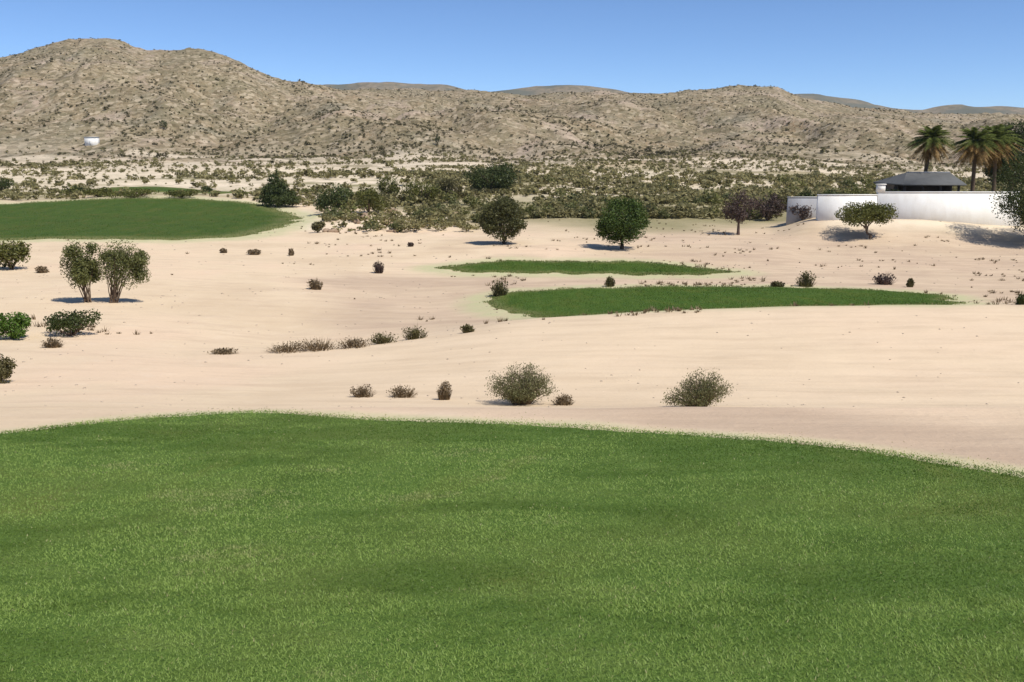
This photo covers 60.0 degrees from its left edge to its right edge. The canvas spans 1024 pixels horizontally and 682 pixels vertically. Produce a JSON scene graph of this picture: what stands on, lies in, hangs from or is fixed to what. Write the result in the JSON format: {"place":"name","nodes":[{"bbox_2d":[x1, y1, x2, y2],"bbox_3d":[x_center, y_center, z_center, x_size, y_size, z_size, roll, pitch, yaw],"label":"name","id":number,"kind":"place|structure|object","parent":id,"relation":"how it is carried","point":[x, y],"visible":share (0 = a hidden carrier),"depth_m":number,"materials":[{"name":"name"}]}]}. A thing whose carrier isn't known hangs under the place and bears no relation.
{"place":"outdoors","nodes":[
{"label":"outdoors","id":0,"kind":"place"},
{"bbox_2d":[0,38,1023,477],"bbox_3d":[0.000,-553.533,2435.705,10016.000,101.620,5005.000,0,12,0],"label":"ground","id":1,"kind":"structure","parent":0,"point":[958,396],"depth_m":61.35,"materials":[{"name":"beige sand"}]},
{"bbox_2d":[0,177,13,194],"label":"dark bush","id":2,"kind":"object","parent":1,"relation":"on","point":[4,184],"visible":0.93,"depth_m":160.92,"materials":[{"name":"green plant"}]},
{"bbox_2d":[0,190,14,199],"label":"desert shrub","id":3,"kind":"object","parent":1,"relation":"on","point":[6,193],"visible":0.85,"depth_m":151.46,"materials":[{"name":"green plant"}]},
{"bbox_2d":[0,353,16,383],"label":"olive bush","id":4,"kind":"object","parent":1,"relation":"on","point":[7,364],"visible":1,"depth_m":27.16,"materials":[{"name":"green plant"}]},
{"bbox_2d":[0,311,31,338],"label":"green bush","id":5,"kind":"object","parent":1,"relation":"on","point":[11,326],"visible":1,"depth_m":38.59,"materials":[{"name":"green plant"}]},
{"bbox_2d":[0,239,31,269],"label":"olive bush","id":6,"kind":"object","parent":1,"relation":"on","point":[15,252],"visible":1,"depth_m":68.06,"materials":[{"name":"green plant"}]},
{"bbox_2d":[34,266,49,272],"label":"dry bush","id":7,"kind":"object","parent":1,"relation":"on","point":[40,269],"visible":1,"depth_m":66.70,"materials":[{"name":"brown plant"}]},
{"bbox_2d":[39,337,65,347],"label":"dry bush","id":8,"kind":"object","parent":1,"relation":"on","point":[52,343],"visible":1,"depth_m":36.32,"materials":[{"name":"brown plant"}]},
{"bbox_2d":[58,184,77,195],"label":"desert shrub","id":9,"kind":"object","parent":1,"relation":"on","point":[69,190],"visible":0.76,"depth_m":157.65,"materials":[{"name":"green plant"}]},
{"bbox_2d":[43,309,102,335],"bbox_3d":[-20.151,-0.816,40.285,2.570,1.330,2.093,5,13,22],"label":"dark bush","id":10,"kind":"object","parent":1,"relation":"on","point":[74,322],"visible":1,"depth_m":40.07,"materials":[{"name":"green plant"}]},
{"bbox_2d":[84,137,99,145],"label":"hut","id":11,"kind":"object","parent":1,"relation":"on","point":[91,141],"visible":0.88,"depth_m":354.36,"materials":[{"name":"white paint"}]},
{"bbox_2d":[83,187,112,196],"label":"olive bush","id":12,"kind":"object","parent":1,"relation":"on","point":[94,191],"visible":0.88,"depth_m":153.08,"materials":[{"name":"green plant"}]},
{"bbox_2d":[59,239,151,302],"bbox_3d":[-23.358,-4.033,51.034,5.081,3.820,2.564,0,12,0],"label":"tall shrub","id":13,"kind":"object","parent":1,"relation":"on","point":[83,271],"visible":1,"depth_m":50.81,"materials":[{"name":"green plant"}]},
{"bbox_2d":[97,188,158,197],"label":"olive bush","id":14,"kind":"object","parent":1,"relation":"on","point":[134,194],"visible":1,"depth_m":150.56,"materials":[{"name":"green plant"}]},
{"bbox_2d":[0,198,301,240],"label":"fairway","id":15,"kind":"structure","parent":1,"relation":"on","point":[165,215],"depth_m":120.62,"materials":[{"name":"green plant"}]},
{"bbox_2d":[86,186,251,193],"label":"fairway","id":16,"kind":"structure","parent":1,"relation":"on","point":[160,189],"depth_m":173.08,"materials":[{"name":"plant"}]},
{"bbox_2d":[163,189,197,197],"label":"olive bush","id":17,"kind":"object","parent":1,"relation":"on","point":[181,193],"visible":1,"depth_m":151.61,"materials":[{"name":"green plant"}]},
{"bbox_2d":[207,347,240,354],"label":"dry bush","id":18,"kind":"object","parent":1,"relation":"on","point":[223,350],"visible":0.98,"depth_m":36.42,"materials":[{"name":"brown plant"}]},
{"bbox_2d":[246,249,260,254],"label":"dry bush","id":19,"kind":"object","parent":1,"relation":"on","point":[254,252],"visible":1,"depth_m":83.18,"materials":[{"name":"brown plant"}]},
{"bbox_2d":[256,170,300,206],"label":"conical tree","id":20,"kind":"object","parent":1,"relation":"on","point":[278,194],"visible":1,"depth_m":142.82,"materials":[{"name":"green plant"}]},
{"bbox_2d":[261,341,307,353],"bbox_3d":[-9.461,0.244,37.067,2.194,0.442,1.860,0,12,0],"label":"dry bush","id":21,"kind":"object","parent":1,"relation":"on","point":[283,348],"visible":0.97,"depth_m":36.88,"materials":[{"name":"brown plant"}]},
{"bbox_2d":[306,276,322,289],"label":"dry bush","id":22,"kind":"object","parent":1,"relation":"on","point":[315,285],"visible":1,"depth_m":61.08,"materials":[{"name":"brown plant"}]},
{"bbox_2d":[295,336,338,351],"bbox_3d":[-8.151,0.090,37.221,2.329,0.639,2.260,0,12,0],"label":"dry bush","id":23,"kind":"object","parent":1,"relation":"on","point":[314,348],"visible":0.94,"depth_m":37.17,"materials":[{"name":"brown plant"}]},
{"bbox_2d":[311,221,325,232],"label":"bush","id":24,"kind":"object","parent":1,"relation":"on","point":[318,226],"visible":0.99,"depth_m":103.64,"materials":[{"name":"green plant"}]},
{"bbox_2d":[320,213,338,221],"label":"desert shrub","id":25,"kind":"object","parent":1,"relation":"on","point":[326,217],"visible":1,"depth_m":114.33,"materials":[{"name":"green plant"}]},
{"bbox_2d":[311,184,351,211],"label":"dark bush","id":26,"kind":"object","parent":1,"relation":"on","point":[327,203],"visible":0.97,"depth_m":128.46,"materials":[{"name":"green plant"}]},
{"bbox_2d":[323,208,344,220],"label":"desert shrub","id":27,"kind":"object","parent":1,"relation":"on","point":[335,212],"visible":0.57,"depth_m":117.38,"materials":[{"name":"green plant"}]},
{"bbox_2d":[336,200,357,214],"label":"desert shrub","id":28,"kind":"object","parent":1,"relation":"on","point":[351,209],"visible":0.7,"depth_m":127.03,"materials":[{"name":"green plant"}]},
{"bbox_2d":[337,337,371,348],"bbox_3d":[-6.660,0.030,37.186,1.686,0.526,1.570,0,12,0],"label":"dry bush","id":29,"kind":"object","parent":1,"relation":"on","point":[351,343],"visible":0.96,"depth_m":37.07,"materials":[{"name":"brown plant"}]},
{"bbox_2d":[350,384,376,397],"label":"dry bush","id":30,"kind":"object","parent":1,"relation":"on","point":[363,392],"visible":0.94,"depth_m":24.32,"materials":[{"name":"brown plant"}]},
{"bbox_2d":[362,223,377,230],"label":"desert shrub","id":31,"kind":"object","parent":1,"relation":"on","point":[369,227],"visible":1,"depth_m":105.42,"materials":[{"name":"green plant"}]},
{"bbox_2d":[354,187,389,212],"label":"green bush","id":32,"kind":"object","parent":1,"relation":"on","point":[368,198],"visible":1,"depth_m":133.72,"materials":[{"name":"green plant"}]},
{"bbox_2d":[372,259,383,273],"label":"dry bush","id":33,"kind":"object","parent":1,"relation":"on","point":[379,268],"visible":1,"depth_m":71.64,"materials":[{"name":"brown plant"}]},
{"bbox_2d":[368,209,393,224],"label":"desert shrub","id":34,"kind":"object","parent":1,"relation":"on","point":[380,216],"visible":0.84,"depth_m":115.46,"materials":[{"name":"green plant"}]},
{"bbox_2d":[369,331,398,343],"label":"dry bush","id":35,"kind":"object","parent":1,"relation":"on","point":[383,339],"visible":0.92,"depth_m":37.88,"materials":[{"name":"green plant"}]},
{"bbox_2d":[376,174,401,195],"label":"olive bush","id":36,"kind":"object","parent":1,"relation":"on","point":[391,187],"visible":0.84,"depth_m":152.67,"materials":[{"name":"green plant"}]},
{"bbox_2d":[386,214,415,225],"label":"desert shrub","id":37,"kind":"object","parent":1,"relation":"on","point":[394,217],"visible":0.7,"depth_m":114.50,"materials":[{"name":"green plant"}]},
{"bbox_2d":[386,385,417,397],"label":"dry bush","id":38,"kind":"object","parent":1,"relation":"on","point":[403,393],"visible":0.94,"depth_m":24.31,"materials":[{"name":"brown plant"}]},
{"bbox_2d":[403,205,417,214],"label":"desert shrub","id":39,"kind":"object","parent":1,"relation":"on","point":[409,211],"visible":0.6,"depth_m":125.88,"materials":[{"name":"green plant"}]},
{"bbox_2d":[401,323,427,339],"bbox_3d":[-4.251,-0.484,38.711,1.178,0.826,1.255,11,16,41],"label":"dry bush","id":40,"kind":"object","parent":1,"relation":"on","point":[414,334],"visible":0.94,"depth_m":38.58,"materials":[{"name":"green plant"}]},
{"bbox_2d":[406,220,425,230],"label":"desert shrub","id":41,"kind":"object","parent":1,"relation":"on","point":[415,225],"visible":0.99,"depth_m":105.69,"materials":[{"name":"green plant"}]},
{"bbox_2d":[401,181,447,201],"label":"olive bush","id":42,"kind":"object","parent":1,"relation":"on","point":[426,192],"visible":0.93,"depth_m":147.97,"materials":[{"name":"green plant"}]},
{"bbox_2d":[412,208,438,224],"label":"desert shrub","id":43,"kind":"object","parent":1,"relation":"on","point":[432,215],"visible":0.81,"depth_m":112.97,"materials":[{"name":"green plant"}]},
{"bbox_2d":[418,218,433,228],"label":"desert shrub","id":44,"kind":"object","parent":1,"relation":"on","point":[429,222],"visible":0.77,"depth_m":108.42,"materials":[{"name":"green plant"}]},
{"bbox_2d":[428,221,445,230],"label":"desert shrub","id":45,"kind":"object","parent":1,"relation":"on","point":[437,227],"visible":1,"depth_m":105.99,"materials":[{"name":"green plant"}]},
{"bbox_2d":[436,380,453,399],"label":"dry bush","id":46,"kind":"object","parent":1,"relation":"on","point":[444,393],"visible":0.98,"depth_m":23.62,"materials":[{"name":"brown plant"}]},
{"bbox_2d":[441,190,457,203],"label":"desert shrub","id":47,"kind":"object","parent":1,"relation":"on","point":[446,197],"visible":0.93,"depth_m":146.86,"materials":[{"name":"green plant"}]},
{"bbox_2d":[435,176,466,196],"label":"olive bush","id":48,"kind":"object","parent":1,"relation":"on","point":[448,185],"visible":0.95,"depth_m":151.65,"materials":[{"name":"green plant"}]},
{"bbox_2d":[453,213,470,222],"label":"desert shrub","id":49,"kind":"object","parent":1,"relation":"on","point":[460,218],"visible":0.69,"depth_m":114.45,"materials":[{"name":"green plant"}]},
{"bbox_2d":[455,221,476,231],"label":"desert shrub","id":50,"kind":"object","parent":1,"relation":"on","point":[462,225],"visible":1,"depth_m":105.42,"materials":[{"name":"green plant"}]},
{"bbox_2d":[460,323,474,332],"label":"dry bush","id":51,"kind":"object","parent":1,"relation":"on","point":[466,328],"visible":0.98,"depth_m":38.61,"materials":[{"name":"green plant"}]},
{"bbox_2d":[462,194,481,204],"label":"desert shrub","id":52,"kind":"object","parent":1,"relation":"on","point":[464,199],"visible":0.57,"depth_m":143.49,"materials":[{"name":"green plant"}]},
{"bbox_2d":[466,198,483,208],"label":"desert shrub","id":53,"kind":"object","parent":1,"relation":"on","point":[476,203],"visible":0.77,"depth_m":137.61,"materials":[{"name":"green plant"}]},
{"bbox_2d":[0,197,969,316],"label":"fairway grass","id":54,"kind":"structure","parent":1,"relation":"on","point":[944,296],"depth_m":71.92,"materials":[{"name":"green plant"}]},
{"bbox_2d":[462,162,518,189],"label":"dark tree","id":55,"kind":"object","parent":1,"relation":"on","point":[501,176],"visible":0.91,"depth_m":163.30,"materials":[{"name":"green plant"}]},
{"bbox_2d":[490,276,508,296],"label":"dry bush","id":56,"kind":"object","parent":1,"relation":"on","point":[499,289],"visible":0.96,"depth_m":57.99,"materials":[{"name":"green plant"}]},
{"bbox_2d":[476,195,527,243],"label":"round tree","id":57,"kind":"object","parent":1,"relation":"on","point":[501,208],"visible":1,"depth_m":90.02,"materials":[{"name":"green plant"}]},
{"bbox_2d":[0,37,1022,171],"bbox_3d":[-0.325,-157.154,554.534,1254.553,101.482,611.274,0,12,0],"label":"hill scrub","id":58,"kind":"object","parent":1,"relation":"on","point":[646,149],"visible":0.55,"depth_m":421.88,"materials":[{"name":"green plant"}]},
{"bbox_2d":[0,408,1023,681],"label":"tee lawn","id":59,"kind":"structure","parent":1,"relation":"on","point":[494,503],"depth_m":5.33,"materials":[{"name":"green plant"}]},
{"bbox_2d":[0,138,1023,231],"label":"flat scrub","id":60,"kind":"object","parent":1,"relation":"on","point":[577,178],"visible":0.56,"depth_m":203.90,"materials":[{"name":"green plant"}]},
{"bbox_2d":[5,220,1022,408],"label":"pebbles","id":61,"kind":"object","parent":1,"relation":"on","point":[470,317],"visible":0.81,"depth_m":55.24,"materials":[{"name":"stone"}]},
{"bbox_2d":[6,219,1023,334],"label":"dry grass","id":62,"kind":"structure","parent":1,"relation":"on","point":[646,310],"depth_m":64.84,"materials":[{"name":"brown plant"}]},
{"bbox_2d":[484,362,559,404],"bbox_3d":[0.312,1.100,22.804,2.028,1.229,2.013,0,12,0],"label":"desert bush","id":63,"kind":"object","parent":1,"relation":"on","point":[525,391],"visible":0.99,"depth_m":22.54,"materials":[{"name":"plant"}]},
{"bbox_2d":[523,202,541,215],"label":"desert shrub","id":64,"kind":"object","parent":1,"relation":"on","point":[528,210],"visible":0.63,"depth_m":125.06,"materials":[{"name":"green plant"}]},
{"bbox_2d":[530,206,546,217],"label":"desert shrub","id":65,"kind":"object","parent":1,"relation":"on","point":[538,210],"visible":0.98,"depth_m":123.68,"materials":[{"name":"green plant"}]},
{"bbox_2d":[544,198,562,207],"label":"desert shrub","id":66,"kind":"object","parent":1,"relation":"on","point":[554,202],"visible":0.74,"depth_m":136.74,"materials":[{"name":"green plant"}]},
{"bbox_2d":[550,393,573,405],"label":"dry bush","id":67,"kind":"object","parent":1,"relation":"on","point":[563,400],"visible":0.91,"depth_m":22.41,"materials":[{"name":"brown plant"}]},
{"bbox_2d":[437,261,730,275],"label":"fairway","id":68,"kind":"structure","parent":1,"relation":"on","point":[608,266],"depth_m":75.38,"materials":[{"name":"plant"}]},
{"bbox_2d":[579,197,600,212],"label":"desert shrub","id":69,"kind":"object","parent":1,"relation":"on","point":[586,204],"visible":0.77,"depth_m":128.05,"materials":[{"name":"green plant"}]},
{"bbox_2d":[592,178,609,188],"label":"desert shrub","id":70,"kind":"object","parent":1,"relation":"on","point":[599,183],"visible":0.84,"depth_m":172.11,"materials":[{"name":"green plant"}]},
{"bbox_2d":[604,276,615,286],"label":"dry bush","id":71,"kind":"object","parent":1,"relation":"on","point":[610,281],"visible":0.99,"depth_m":61.89,"materials":[{"name":"green plant"}]},
{"bbox_2d":[593,195,650,248],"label":"round tree","id":72,"kind":"object","parent":1,"relation":"on","point":[613,228],"visible":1,"depth_m":87.87,"materials":[{"name":"green plant"}]},
{"bbox_2d":[640,187,657,196],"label":"desert shrub","id":73,"kind":"object","parent":1,"relation":"on","point":[650,190],"visible":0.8,"depth_m":156.12,"materials":[{"name":"green plant"}]},
{"bbox_2d":[658,208,670,218],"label":"desert shrub","id":74,"kind":"object","parent":1,"relation":"on","point":[665,213],"visible":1,"depth_m":122.88,"materials":[{"name":"green plant"}]},
{"bbox_2d":[670,198,695,215],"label":"desert shrub","id":75,"kind":"object","parent":1,"relation":"on","point":[688,207],"visible":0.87,"depth_m":124.62,"materials":[{"name":"green plant"}]},
{"bbox_2d":[674,183,693,189],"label":"desert shrub","id":76,"kind":"object","parent":1,"relation":"on","point":[682,187],"visible":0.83,"depth_m":169.66,"materials":[{"name":"green plant"}]},
{"bbox_2d":[678,207,692,217],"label":"desert shrub","id":77,"kind":"object","parent":1,"relation":"on","point":[685,213],"visible":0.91,"depth_m":123.82,"materials":[{"name":"green plant"}]},
{"bbox_2d":[660,367,736,406],"bbox_3d":[4.201,1.085,20.079,1.657,1.016,1.644,0,12,0],"label":"desert bush","id":78,"kind":"object","parent":1,"relation":"on","point":[701,394],"visible":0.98,"depth_m":19.93,"materials":[{"name":"plant"}]},
{"bbox_2d":[693,209,713,218],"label":"desert shrub","id":79,"kind":"object","parent":1,"relation":"on","point":[704,215],"visible":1,"depth_m":123.25,"materials":[{"name":"green plant"}]},
{"bbox_2d":[700,189,719,203],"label":"desert shrub","id":80,"kind":"object","parent":1,"relation":"on","point":[708,198],"visible":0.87,"depth_m":148.83,"materials":[{"name":"green plant"}]},
{"bbox_2d":[711,196,723,204],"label":"desert shrub","id":81,"kind":"object","parent":1,"relation":"on","point":[714,201],"visible":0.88,"depth_m":147.04,"materials":[{"name":"green plant"}]},
{"bbox_2d":[488,286,958,317],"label":"fairway","id":82,"kind":"structure","parent":1,"relation":"on","point":[700,297],"depth_m":54.79,"materials":[{"name":"green plant"}]},
{"bbox_2d":[721,189,759,234],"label":"dead tree","id":83,"kind":"object","parent":1,"relation":"on","point":[739,213],"visible":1,"depth_m":103.83,"materials":[{"name":"brown plant"}]},
{"bbox_2d":[753,193,785,220],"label":"brown bush","id":84,"kind":"object","parent":1,"relation":"on","point":[768,209],"visible":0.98,"depth_m":121.73,"materials":[{"name":"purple plant"}]},
{"bbox_2d":[770,280,784,286],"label":"dry bush","id":85,"kind":"object","parent":1,"relation":"on","point":[776,284],"visible":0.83,"depth_m":62.02,"materials":[{"name":"green plant"}]},
{"bbox_2d":[768,191,788,210],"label":"brown bush","id":86,"kind":"object","parent":1,"relation":"on","point":[783,197],"visible":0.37,"depth_m":134.57,"materials":[{"name":"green plant"}]},
{"bbox_2d":[776,174,789,182],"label":"desert shrub","id":87,"kind":"object","parent":1,"relation":"on","point":[780,179],"visible":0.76,"depth_m":198.66,"materials":[{"name":"green plant"}]},
{"bbox_2d":[784,203,813,219],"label":"brown bush","id":88,"kind":"object","parent":1,"relation":"on","point":[805,212],"visible":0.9,"depth_m":111.69,"materials":[{"name":"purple plant"}]},
{"bbox_2d":[786,197,816,224],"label":"grey wall","id":89,"kind":"structure","parent":1,"relation":"on","point":[791,218],"depth_m":111.93,"materials":[{"name":"concrete"}]},
{"bbox_2d":[794,269,815,286],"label":"dry bush","id":90,"kind":"object","parent":1,"relation":"on","point":[806,280],"visible":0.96,"depth_m":63.07,"materials":[{"name":"green plant"}]},
{"bbox_2d":[797,188,814,196],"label":"hedge bush","id":91,"kind":"object","parent":1,"relation":"on","point":[808,193],"visible":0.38,"depth_m":112.84,"materials":[{"name":"green plant"}]},
{"bbox_2d":[840,177,856,186],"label":"desert shrub","id":92,"kind":"object","parent":1,"relation":"on","point":[845,182],"visible":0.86,"depth_m":186.06,"materials":[{"name":"green plant"}]},
{"bbox_2d":[846,187,869,193],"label":"hedge bush","id":93,"kind":"object","parent":1,"relation":"on","point":[856,191],"visible":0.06,"depth_m":112.61,"materials":[{"name":"green plant"}]},
{"bbox_2d":[834,200,898,238],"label":"umbrella tree","id":94,"kind":"object","parent":1,"relation":"on","point":[868,214],"visible":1,"depth_m":98.94,"materials":[{"name":"green plant"}]},
{"bbox_2d":[871,272,896,284],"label":"dry bush","id":95,"kind":"object","parent":1,"relation":"on","point":[881,280],"visible":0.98,"depth_m":66.73,"materials":[{"name":"brown plant"}]},
{"bbox_2d":[906,278,914,286],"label":"dry bush","id":96,"kind":"object","parent":1,"relation":"on","point":[910,282],"visible":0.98,"depth_m":64.92,"materials":[{"name":"green plant"}]},
{"bbox_2d":[816,184,1019,225],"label":"garden wall","id":97,"kind":"structure","parent":1,"relation":"on","point":[973,207],"depth_m":107.59,"materials":[{"name":"white paint"}]},
{"bbox_2d":[873,172,966,190],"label":"house","id":98,"kind":"structure","parent":1,"relation":"on","point":[926,181],"depth_m":119.75,"materials":[{"name":"grey wood"}]},
{"bbox_2d":[904,124,955,171],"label":"palm tree","id":99,"kind":"object","parent":1,"relation":"on","point":[931,142],"visible":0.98,"depth_m":121.42,"materials":[{"name":"green plant"}]},
{"bbox_2d":[947,127,1004,190],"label":"palm tree","id":100,"kind":"object","parent":1,"relation":"on","point":[974,149],"visible":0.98,"depth_m":122.38,"materials":[{"name":"green plant"}]},
{"bbox_2d":[977,124,1023,190],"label":"palm tree","id":101,"kind":"object","parent":1,"relation":"on","point":[999,130],"visible":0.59,"depth_m":125.17,"materials":[{"name":"green plant"}]},
{"bbox_2d":[982,116,1023,190],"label":"broadleaf tree","id":102,"kind":"object","parent":1,"relation":"on","point":[1020,131],"visible":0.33,"depth_m":128.18,"materials":[{"name":"green plant"}]},
{"bbox_2d":[988,152,1023,235],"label":"broadleaf tree","id":103,"kind":"object","parent":1,"relation":"on","point":[1015,209],"visible":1,"depth_m":98.21,"materials":[{"name":"green plant"}]},
{"bbox_2d":[1015,291,1023,304],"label":"dry bush","id":104,"kind":"object","parent":1,"relation":"on","point":[1020,299],"visible":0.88,"depth_m":42.39,"materials":[{"name":"green plant"}]},
{"bbox_2d":[0,0,1023,109],"label":"sky","id":105,"kind":"structure","parent":0,"point":[899,54],"materials":[{"name":"blue"}]},
{"bbox_2d":[323,82,1023,114],"bbox_3d":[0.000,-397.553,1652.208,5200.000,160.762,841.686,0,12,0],"label":"distant hills","id":106,"kind":"structure","parent":0,"point":[852,103],"depth_m":1595.89,"materials":[{"name":"stone"}]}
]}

